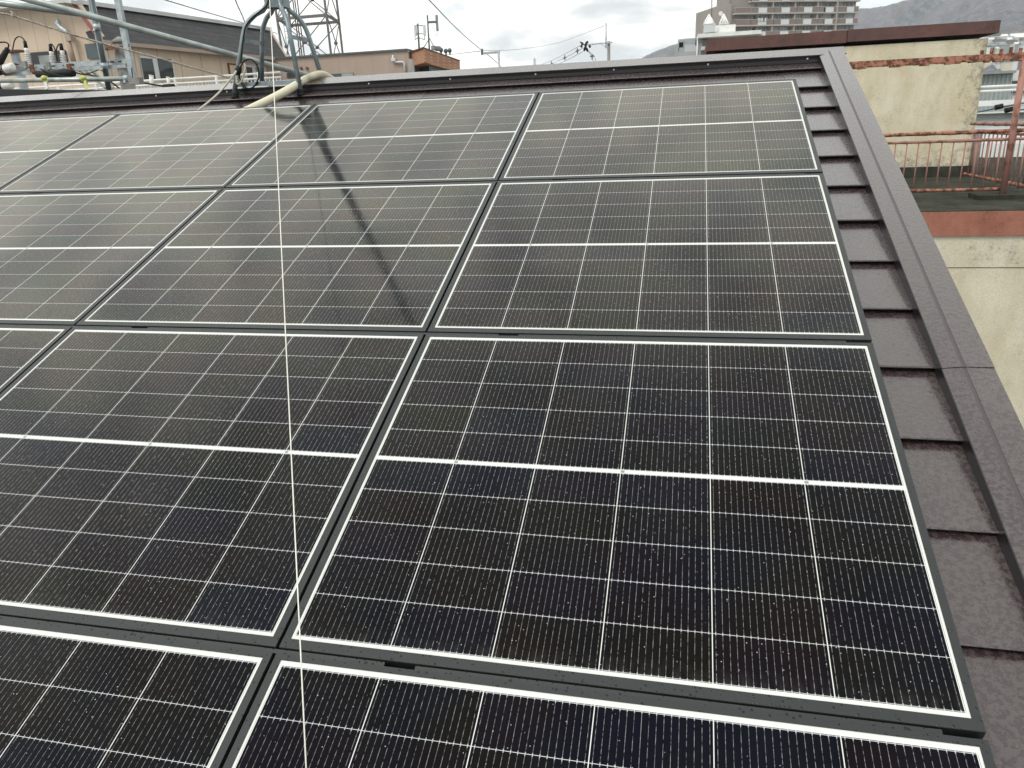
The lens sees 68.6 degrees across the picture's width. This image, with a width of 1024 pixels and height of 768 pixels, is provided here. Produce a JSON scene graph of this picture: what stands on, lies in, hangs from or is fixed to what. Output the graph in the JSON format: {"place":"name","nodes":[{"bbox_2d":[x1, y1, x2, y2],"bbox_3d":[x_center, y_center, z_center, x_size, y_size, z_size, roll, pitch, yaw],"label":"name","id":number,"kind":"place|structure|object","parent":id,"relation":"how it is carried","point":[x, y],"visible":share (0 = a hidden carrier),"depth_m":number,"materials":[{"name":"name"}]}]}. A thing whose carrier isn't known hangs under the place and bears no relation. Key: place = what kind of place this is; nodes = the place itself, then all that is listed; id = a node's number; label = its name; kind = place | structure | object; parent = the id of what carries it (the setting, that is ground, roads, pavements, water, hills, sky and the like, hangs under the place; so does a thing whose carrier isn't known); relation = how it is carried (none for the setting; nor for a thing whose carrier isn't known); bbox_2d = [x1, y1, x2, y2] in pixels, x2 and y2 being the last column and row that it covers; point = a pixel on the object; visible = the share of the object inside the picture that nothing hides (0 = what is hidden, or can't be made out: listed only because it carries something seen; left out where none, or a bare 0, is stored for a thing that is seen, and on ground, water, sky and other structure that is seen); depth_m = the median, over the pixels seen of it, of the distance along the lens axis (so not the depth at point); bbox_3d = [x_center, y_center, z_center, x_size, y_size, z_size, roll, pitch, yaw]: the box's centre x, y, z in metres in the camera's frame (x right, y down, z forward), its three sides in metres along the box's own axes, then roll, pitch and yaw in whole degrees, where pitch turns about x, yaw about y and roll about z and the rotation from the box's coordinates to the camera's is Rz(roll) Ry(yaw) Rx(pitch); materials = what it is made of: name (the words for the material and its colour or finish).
{"place":"outdoors","nodes":[
{"label":"outdoors","id":0,"kind":"place"},
{"bbox_2d":[0,0,286,89],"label":"tan house","id":1,"kind":"structure","parent":0,"point":[221,34],"depth_m":31.72,"materials":[{"name":"beige paint"}]},
{"bbox_2d":[139,56,174,80],"bbox_3d":[-15.058,-13.421,31.959,0.055,0.910,1.836,5,20,20],"label":"window","id":2,"kind":"structure","parent":1,"relation":"in","point":[161,69],"depth_m":31.86,"materials":[{"name":"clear glass"}]},
{"bbox_2d":[229,65,240,82],"bbox_3d":[-13.358,-14.951,36.322,0.020,0.880,0.735,5,20,20],"label":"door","id":3,"kind":"structure","parent":1,"relation":"in","point":[232,67],"depth_m":36.07,"materials":[{"name":"beige"}]},
{"bbox_2d":[246,65,265,81],"bbox_3d":[-12.844,-15.529,37.683,0.055,0.839,1.496,5,20,20],"label":"window","id":4,"kind":"structure","parent":1,"relation":"in","point":[249,68],"depth_m":37.38,"materials":[{"name":"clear glass"}]},
{"bbox_2d":[149,75,153,87],"bbox_3d":[-8.569,-7.146,17.860,0.155,0.400,0.115,2,19,13],"label":"white post","id":5,"kind":"object","parent":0,"point":[151,78],"visible":0.69,"depth_m":17.81,"materials":[{"name":"metal"}]},
{"bbox_2d":[144,82,175,86],"bbox_3d":[-8.056,-6.889,17.287,1.221,0.218,0.100,2,19,13],"label":"black cable","id":6,"kind":"object","parent":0,"point":[168,85],"visible":0.52,"depth_m":17.25,"materials":[{"name":"rubber"}]},
{"bbox_2d":[165,0,277,33],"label":"overhead wire","id":7,"kind":"object","parent":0,"point":[213,14],"visible":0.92,"depth_m":27.70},
{"bbox_2d":[6,0,903,68],"label":"sky","id":8,"kind":"structure","parent":0,"point":[636,29],"materials":[{"name":"white"}]},
{"bbox_2d":[678,0,762,55],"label":"pale office building","id":9,"kind":"structure","parent":0,"point":[697,45],"depth_m":64.05,"materials":[{"name":"white paint"}]},
{"bbox_2d":[695,0,860,37],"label":"apartment block","id":10,"kind":"structure","parent":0,"point":[771,17],"depth_m":160.55,"materials":[{"name":"grey concrete"}]},
{"bbox_2d":[749,3,755,12],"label":"window","id":11,"kind":"structure","parent":10,"relation":"in","point":[750,4],"depth_m":158.67,"materials":[{"name":"grey glass"}]},
{"bbox_2d":[758,27,765,31],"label":"window","id":12,"kind":"structure","parent":10,"relation":"in","point":[759,28],"depth_m":160.64,"materials":[{"name":"grey glass"}]},
{"bbox_2d":[759,3,766,6],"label":"window","id":13,"kind":"structure","parent":10,"relation":"in","point":[760,4],"depth_m":159.12,"materials":[{"name":"grey glass"}]},
{"bbox_2d":[779,27,786,33],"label":"window","id":14,"kind":"structure","parent":10,"relation":"in","point":[780,28],"depth_m":161.57,"materials":[{"name":"grey glass"}]},
{"bbox_2d":[780,15,787,23],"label":"window","id":15,"kind":"structure","parent":10,"relation":"in","point":[781,16],"depth_m":160.82,"materials":[{"name":"grey glass"}]},
{"bbox_2d":[781,3,788,8],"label":"window","id":16,"kind":"structure","parent":10,"relation":"in","point":[782,4],"depth_m":160.08,"materials":[{"name":"grey glass"}]},
{"bbox_2d":[822,26,829,31],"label":"window","id":17,"kind":"structure","parent":10,"relation":"in","point":[823,27],"depth_m":163.43,"materials":[{"name":"grey glass"}]},
{"bbox_2d":[823,14,830,23],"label":"window","id":18,"kind":"structure","parent":10,"relation":"in","point":[824,15],"depth_m":162.72,"materials":[{"name":"grey glass"}]},
{"bbox_2d":[824,2,831,11],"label":"window","id":19,"kind":"structure","parent":10,"relation":"in","point":[825,3],"depth_m":161.96,"materials":[{"name":"grey glass"}]},
{"bbox_2d":[843,25,850,29],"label":"window","id":20,"kind":"structure","parent":10,"relation":"in","point":[848,27],"depth_m":164.39,"materials":[{"name":"grey glass"}]},
{"bbox_2d":[844,14,851,22],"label":"window","id":21,"kind":"structure","parent":10,"relation":"in","point":[845,15],"depth_m":163.63,"materials":[{"name":"grey glass"}]},
{"bbox_2d":[845,2,853,11],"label":"window","id":22,"kind":"structure","parent":10,"relation":"in","point":[846,3],"depth_m":162.87,"materials":[{"name":"grey glass"}]},
{"bbox_2d":[643,0,1023,71],"bbox_3d":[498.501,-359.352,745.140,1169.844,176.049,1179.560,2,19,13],"label":"hills","id":23,"kind":"structure","parent":0,"point":[1009,14],"depth_m":772.09,"materials":[{"name":"grey"}]},
{"bbox_2d":[984,61,991,67],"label":"hillside house","id":24,"kind":"structure","parent":23,"relation":"on","point":[987,64],"depth_m":538.02,"materials":[{"name":"beige paint"}]},
{"bbox_2d":[986,45,990,53],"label":"hillside house","id":25,"kind":"structure","parent":23,"relation":"on","point":[988,49],"depth_m":557.20,"materials":[{"name":"white paint"}]},
{"bbox_2d":[990,43,998,53],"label":"hillside house","id":26,"kind":"structure","parent":23,"relation":"on","point":[994,45],"depth_m":555.74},
{"bbox_2d":[994,62,1000,68],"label":"hillside house","id":27,"kind":"structure","parent":23,"relation":"on","point":[997,65],"depth_m":529.14,"materials":[{"name":"white paint"}]},
{"bbox_2d":[992,39,1005,42],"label":"hillside house","id":28,"kind":"structure","parent":23,"relation":"on","point":[997,40],"depth_m":556.76,"materials":[{"name":"metal"}]},
{"bbox_2d":[995,34,1007,38],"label":"hillside house","id":29,"kind":"structure","parent":23,"relation":"on","point":[1003,35],"depth_m":559.14,"materials":[{"name":"white paint"}]},
{"bbox_2d":[998,41,1009,52],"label":"hillside house","id":30,"kind":"structure","parent":23,"relation":"on","point":[1005,46],"depth_m":550.86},
{"bbox_2d":[1000,60,1012,70],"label":"hillside house","id":31,"kind":"structure","parent":23,"relation":"on","point":[1005,65],"depth_m":522.36,"materials":[{"name":"beige paint"}]},
{"bbox_2d":[1006,40,1017,46],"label":"hillside house","id":32,"kind":"structure","parent":23,"relation":"on","point":[1010,42],"depth_m":549.69,"materials":[{"name":"beige paint"}]},
{"bbox_2d":[1012,61,1017,69],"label":"hillside house","id":33,"kind":"structure","parent":23,"relation":"on","point":[1014,65],"depth_m":521.43,"materials":[{"name":"white paint"}]},
{"bbox_2d":[1008,33,1023,37],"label":"hillside house","id":34,"kind":"structure","parent":23,"relation":"on","point":[1012,35],"depth_m":554.56,"materials":[{"name":"white paint"}]},
{"bbox_2d":[1014,42,1018,51],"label":"hillside house","id":35,"kind":"structure","parent":23,"relation":"on","point":[1016,46],"depth_m":547.23,"materials":[{"name":"white paint"}]},
{"bbox_2d":[1013,35,1023,39],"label":"hillside house","id":36,"kind":"structure","parent":23,"relation":"on","point":[1017,37],"depth_m":550.58,"materials":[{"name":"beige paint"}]},
{"bbox_2d":[1017,41,1023,51],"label":"hillside house","id":37,"kind":"structure","parent":23,"relation":"on","point":[1021,44],"depth_m":542.05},
{"bbox_2d":[704,20,1023,428],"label":"neighbour building","id":38,"kind":"structure","parent":0,"point":[978,237],"depth_m":13.51,"materials":[{"name":"paint"}]},
{"bbox_2d":[849,47,1023,193],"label":"rusty railing","id":39,"kind":"object","parent":38,"relation":"on","point":[1013,131],"visible":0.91,"depth_m":10.28,"materials":[{"name":"metal"}]},
{"bbox_2d":[970,129,983,174],"bbox_3d":[8.747,-4.240,14.226,0.171,1.112,0.180,2,19,13],"label":"downpipe","id":40,"kind":"object","parent":38,"relation":"on","point":[973,148],"visible":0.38,"depth_m":14.11,"materials":[{"name":"plastic"}]},
{"bbox_2d":[977,102,1023,112],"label":"service line","id":41,"kind":"object","parent":38,"relation":"attached to","point":[1002,106],"visible":0.83,"depth_m":16.83,"materials":[{"name":"black rubber"}]},
{"bbox_2d":[975,110,1023,143],"bbox_3d":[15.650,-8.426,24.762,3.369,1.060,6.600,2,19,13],"label":"flat white building","id":42,"kind":"structure","parent":0,"point":[1000,116],"depth_m":22.05,"materials":[{"name":"paint"}]},
{"bbox_2d":[978,84,1023,105],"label":"white railing","id":43,"kind":"object","parent":42,"relation":"on","point":[992,102],"visible":0.46,"depth_m":24.34,"materials":[{"name":"metal"}]},
{"bbox_2d":[977,70,1023,157],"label":"grey clad building","id":44,"kind":"structure","parent":0,"point":[1000,77],"depth_m":30.22,"materials":[{"name":"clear glass"}]},
{"label":"ground","id":45,"kind":"structure","parent":0,"visible":0},
{"bbox_2d":[0,0,143,89],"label":"transformer pole","id":46,"kind":"object","parent":45,"relation":"on","point":[122,62],"visible":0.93,"depth_m":11.54,"materials":[{"name":"metal"}]},
{"bbox_2d":[14,71,280,89],"bbox_3d":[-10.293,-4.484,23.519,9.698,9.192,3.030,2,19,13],"label":"white fence","id":47,"kind":"object","parent":45,"relation":"on","point":[176,83],"visible":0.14,"depth_m":20.28,"materials":[{"name":"metal"}]},
{"bbox_2d":[264,47,459,80],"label":"flat roofed building","id":48,"kind":"structure","parent":45,"relation":"on","point":[367,63],"depth_m":37.42,"materials":[{"name":"beige paint"}]},
{"bbox_2d":[286,71,308,77],"bbox_3d":[-10.909,-15.740,38.145,1.268,0.245,0.065,2,19,13],"label":"window","id":49,"kind":"structure","parent":48,"relation":"in","point":[287,74],"depth_m":38.20,"materials":[{"name":"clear glass"}]},
{"bbox_2d":[275,0,343,55],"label":"lattice tower","id":50,"kind":"structure","parent":48,"relation":"on","point":[327,22],"depth_m":44.34,"materials":[{"name":"metal"}]},
{"bbox_2d":[331,72,353,76],"bbox_3d":[-8.566,-15.391,37.718,1.331,0.440,0.065,2,19,13],"label":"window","id":51,"kind":"structure","parent":48,"relation":"in","point":[351,73],"depth_m":37.64,"materials":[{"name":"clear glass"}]},
{"bbox_2d":[414,24,425,47],"bbox_3d":[-4.564,-17.228,37.442,0.573,1.380,0.163,2,19,13],"label":"rooftop antenna","id":52,"kind":"object","parent":48,"relation":"on","point":[416,31],"visible":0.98,"depth_m":37.33,"materials":[{"name":"grey metal"}]},
{"bbox_2d":[424,15,438,48],"bbox_3d":[-4.110,-17.639,37.917,0.844,1.815,0.136,2,19,13],"label":"rooftop antenna","id":53,"kind":"object","parent":48,"relation":"on","point":[437,27],"visible":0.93,"depth_m":37.74,"materials":[{"name":"grey metal"}]},
{"bbox_2d":[431,46,451,54],"bbox_3d":[-3.698,-17.504,39.460,0.696,0.446,1.608,2,19,13],"label":"rooftop equipment","id":54,"kind":"object","parent":48,"relation":"on","point":[439,49],"visible":0.99,"depth_m":39.19,"materials":[{"name":"grey metal"}]},
{"bbox_2d":[408,59,414,71],"bbox_3d":[-4.415,-9.789,36.036,0.304,10.707,0.320,2,19,13],"label":"concrete post","id":55,"kind":"object","parent":45,"relation":"on","point":[411,65],"visible":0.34,"depth_m":34.31,"materials":[{"name":"grey concrete"}]},
{"bbox_2d":[481,49,499,66],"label":"angle arm pole","id":56,"kind":"object","parent":45,"relation":"on","point":[492,52],"visible":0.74,"depth_m":47.17,"materials":[{"name":"metal"}]},
{"bbox_2d":[429,0,480,49],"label":"overhead wire","id":57,"kind":"object","parent":56,"relation":"attached to","point":[452,24],"visible":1,"depth_m":33.29,"materials":[{"name":"grey metal"}]},
{"bbox_2d":[483,26,602,50],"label":"overhead wire","id":58,"kind":"object","parent":56,"relation":"attached to","point":[532,47],"visible":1,"depth_m":63.95,"materials":[{"name":"grey metal"}]},
{"bbox_2d":[0,46,1023,767],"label":"house","id":59,"kind":"structure","parent":45,"relation":"on","point":[958,424],"depth_m":2.05,"materials":[{"name":"metal"}]},
{"bbox_2d":[0,0,93,16],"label":"scaffold pipe","id":60,"kind":"object","parent":59,"relation":"on","point":[18,5],"visible":0.56,"depth_m":5.87,"materials":[{"name":"metal"}]},
{"bbox_2d":[0,89,108,96],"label":"dark parapet","id":61,"kind":"structure","parent":59,"relation":"on","point":[11,92],"depth_m":7.07,"materials":[{"name":"metal"}]},
{"bbox_2d":[0,75,130,83],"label":"scaffold pipe","id":62,"kind":"object","parent":59,"relation":"attached to","point":[125,78],"visible":1,"depth_m":8.11,"materials":[{"name":"metal"}]},
{"bbox_2d":[41,75,48,88],"bbox_3d":[-5.069,-3.274,8.149,0.072,0.156,0.193,-11,21,-24],"label":"strap","id":63,"kind":"object","parent":62,"relation":"attached to","point":[44,79],"visible":1,"depth_m":8.10,"materials":[{"name":"white paint"}]},
{"bbox_2d":[80,75,88,89],"bbox_3d":[-4.526,-3.171,7.949,0.072,0.216,0.448,-11,21,-24],"label":"strap","id":64,"kind":"object","parent":62,"relation":"attached to","point":[83,78],"visible":0.99,"depth_m":7.97,"materials":[{"name":"yellow plastic"}]},
{"bbox_2d":[89,0,111,89],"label":"scaffold pipe","id":65,"kind":"object","parent":59,"relation":"on","point":[96,30],"visible":0.88,"depth_m":8.23,"materials":[{"name":"metal"}]},
{"bbox_2d":[20,0,308,75],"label":"scaffold pipe","id":66,"kind":"object","parent":59,"relation":"on","point":[107,20],"visible":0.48,"depth_m":5.99,"materials":[{"name":"metal"}]},
{"bbox_2d":[0,11,242,81],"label":"rope","id":67,"kind":"object","parent":66,"relation":"hanging from","point":[12,14],"visible":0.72,"depth_m":6.66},
{"bbox_2d":[231,0,321,98],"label":"antenna tripod","id":68,"kind":"object","parent":59,"relation":"on","point":[280,5],"visible":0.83,"depth_m":4.28,"materials":[{"name":"metal"}]},
{"bbox_2d":[197,63,245,109],"bbox_3d":[-1.648,-1.645,4.165,0.122,0.268,0.375,9,22,31],"label":"cream cable","id":69,"kind":"object","parent":68,"relation":"attached to","point":[222,88],"visible":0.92,"depth_m":4.25,"materials":[{"name":"beige plastic"}]},
{"bbox_2d":[235,65,241,75],"bbox_3d":[-1.551,-1.778,4.255,0.040,0.055,0.036,11,23,35],"label":"cable tie","id":70,"kind":"object","parent":69,"relation":"attached to","point":[238,69],"visible":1,"depth_m":4.24,"materials":[{"name":"black plastic"}]},
{"bbox_2d":[239,0,268,88],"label":"coaxial cable","id":71,"kind":"object","parent":68,"relation":"attached to","point":[252,17],"visible":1,"depth_m":4.23,"materials":[{"name":"black rubber"}]},
{"bbox_2d":[269,0,306,767],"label":"string","id":72,"kind":"object","parent":68,"relation":"attached to","point":[289,427],"visible":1,"depth_m":1.14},
{"bbox_2d":[240,70,333,109],"bbox_3d":[-1.212,-1.650,4.264,0.136,0.254,0.982,5,20,22],"label":"corrugated conduit","id":73,"kind":"object","parent":59,"relation":"on","point":[287,90],"visible":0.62,"depth_m":4.12,"materials":[{"name":"beige plastic"}]},
{"bbox_2d":[13,79,789,119],"bbox_3d":[-0.993,-1.406,3.808,4.596,0.029,0.019,2,19,13],"label":"mounting rail","id":74,"kind":"object","parent":59,"relation":"attached to","point":[419,98],"visible":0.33,"depth_m":3.66,"materials":[{"name":"grey metal"}]},
{"bbox_2d":[16,173,804,193],"bbox_3d":[-1.173,-0.767,3.096,4.596,0.083,0.048,2,19,13],"label":"mounting rail","id":75,"kind":"object","parent":59,"relation":"attached to","point":[424,183],"visible":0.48,"depth_m":2.88,"materials":[{"name":"metal"}]},
{"bbox_2d":[0,114,118,188],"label":"solar panel","id":76,"kind":"object","parent":75,"relation":"on","point":[26,145],"visible":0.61,"depth_m":3.87,"materials":[{"name":"black glass"}]},
{"bbox_2d":[0,104,314,193],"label":"solar panel","id":77,"kind":"object","parent":75,"relation":"on","point":[206,149],"visible":0.74,"depth_m":3.50,"materials":[{"name":"black glass"}]},
{"bbox_2d":[225,93,538,187],"bbox_3d":[-0.522,-1.078,3.316,1.143,0.033,0.967,2,40,13],"label":"solar panel","id":78,"kind":"object","parent":75,"relation":"on","point":[453,139],"visible":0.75,"depth_m":3.24,"materials":[{"name":"black glass"}]},
{"bbox_2d":[499,79,822,180],"bbox_3d":[0.600,-1.040,3.067,1.143,0.033,0.967,2,40,13],"label":"solar panel","id":79,"kind":"object","parent":75,"relation":"on","point":[747,128],"visible":0.83,"depth_m":2.99,"materials":[{"name":"black glass"}]},
{"bbox_2d":[0,324,845,341],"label":"mounting rail","id":80,"kind":"object","parent":59,"relation":"attached to","point":[440,333],"visible":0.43,"depth_m":2.07,"materials":[{"name":"metal"}]},
{"bbox_2d":[0,189,222,325],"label":"solar panel","id":81,"kind":"object","parent":80,"relation":"on","point":[70,259],"visible":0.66,"depth_m":2.80,"materials":[{"name":"black glass"}]},
{"bbox_2d":[76,182,496,332],"bbox_3d":[-0.706,-0.459,2.582,1.143,0.033,0.967,2,40,13],"label":"solar panel","id":82,"kind":"object","parent":80,"relation":"on","point":[381,258],"visible":0.8,"depth_m":2.49,"materials":[{"name":"black glass"}]},
{"bbox_2d":[428,173,871,342],"bbox_3d":[0.416,-0.420,2.333,1.143,0.033,0.967,2,40,13],"label":"solar panel","id":83,"kind":"object","parent":80,"relation":"on","point":[750,257],"visible":0.86,"depth_m":2.23,"materials":[{"name":"black glass"}]},
{"bbox_2d":[0,616,942,734],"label":"mounting rail","id":84,"kind":"object","parent":59,"relation":"attached to","point":[705,703],"visible":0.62,"depth_m":1.25,"materials":[{"name":"metal"}]},
{"bbox_2d":[0,325,71,393],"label":"solar panel","id":85,"kind":"object","parent":84,"relation":"on","point":[23,349],"visible":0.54,"depth_m":2.27,"materials":[{"name":"black glass"}]},
{"bbox_2d":[0,327,424,648],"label":"solar panel","id":86,"kind":"object","parent":84,"relation":"on","point":[145,480],"visible":0.85,"depth_m":1.75,"materials":[{"name":"black glass"}]},
{"bbox_2d":[279,334,985,738],"bbox_3d":[0.232,0.199,1.599,1.143,0.033,0.967,2,40,13],"label":"solar panel","id":87,"kind":"object","parent":84,"relation":"on","point":[737,522],"visible":0.97,"depth_m":1.46,"materials":[{"name":"black glass"}]},
{"bbox_3d":[-1.726,1.091,0.894,4.596,0.083,0.048,2,19,13],"label":"mounting rail","id":88,"kind":"object","parent":59,"relation":"attached to","visible":0},
{"bbox_2d":[0,619,274,767],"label":"solar panel","id":89,"kind":"object","parent":88,"relation":"on","point":[75,698],"visible":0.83,"depth_m":1.31,"materials":[{"name":"black glass"}]},
{"bbox_2d":[223,653,995,767],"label":"solar panel","id":90,"kind":"object","parent":88,"relation":"on","point":[358,715],"visible":1,"depth_m":1.18,"materials":[{"name":"black glass"}]},
{"bbox_2d":[580,23,612,60],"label":"utility pole","id":91,"kind":"object","parent":45,"relation":"on","point":[606,43],"visible":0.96,"depth_m":58.38,"materials":[{"name":"concrete"}]},
{"bbox_2d":[544,46,582,63],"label":"power line","id":92,"kind":"object","parent":91,"relation":"attached to","point":[577,50],"visible":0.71,"depth_m":91.73,"materials":[{"name":"grey metal"}]},
{"bbox_2d":[979,143,1023,157],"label":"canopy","id":93,"kind":"object","parent":45,"relation":"on","point":[1002,148],"visible":0.08,"depth_m":19.47,"materials":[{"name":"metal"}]}
]}

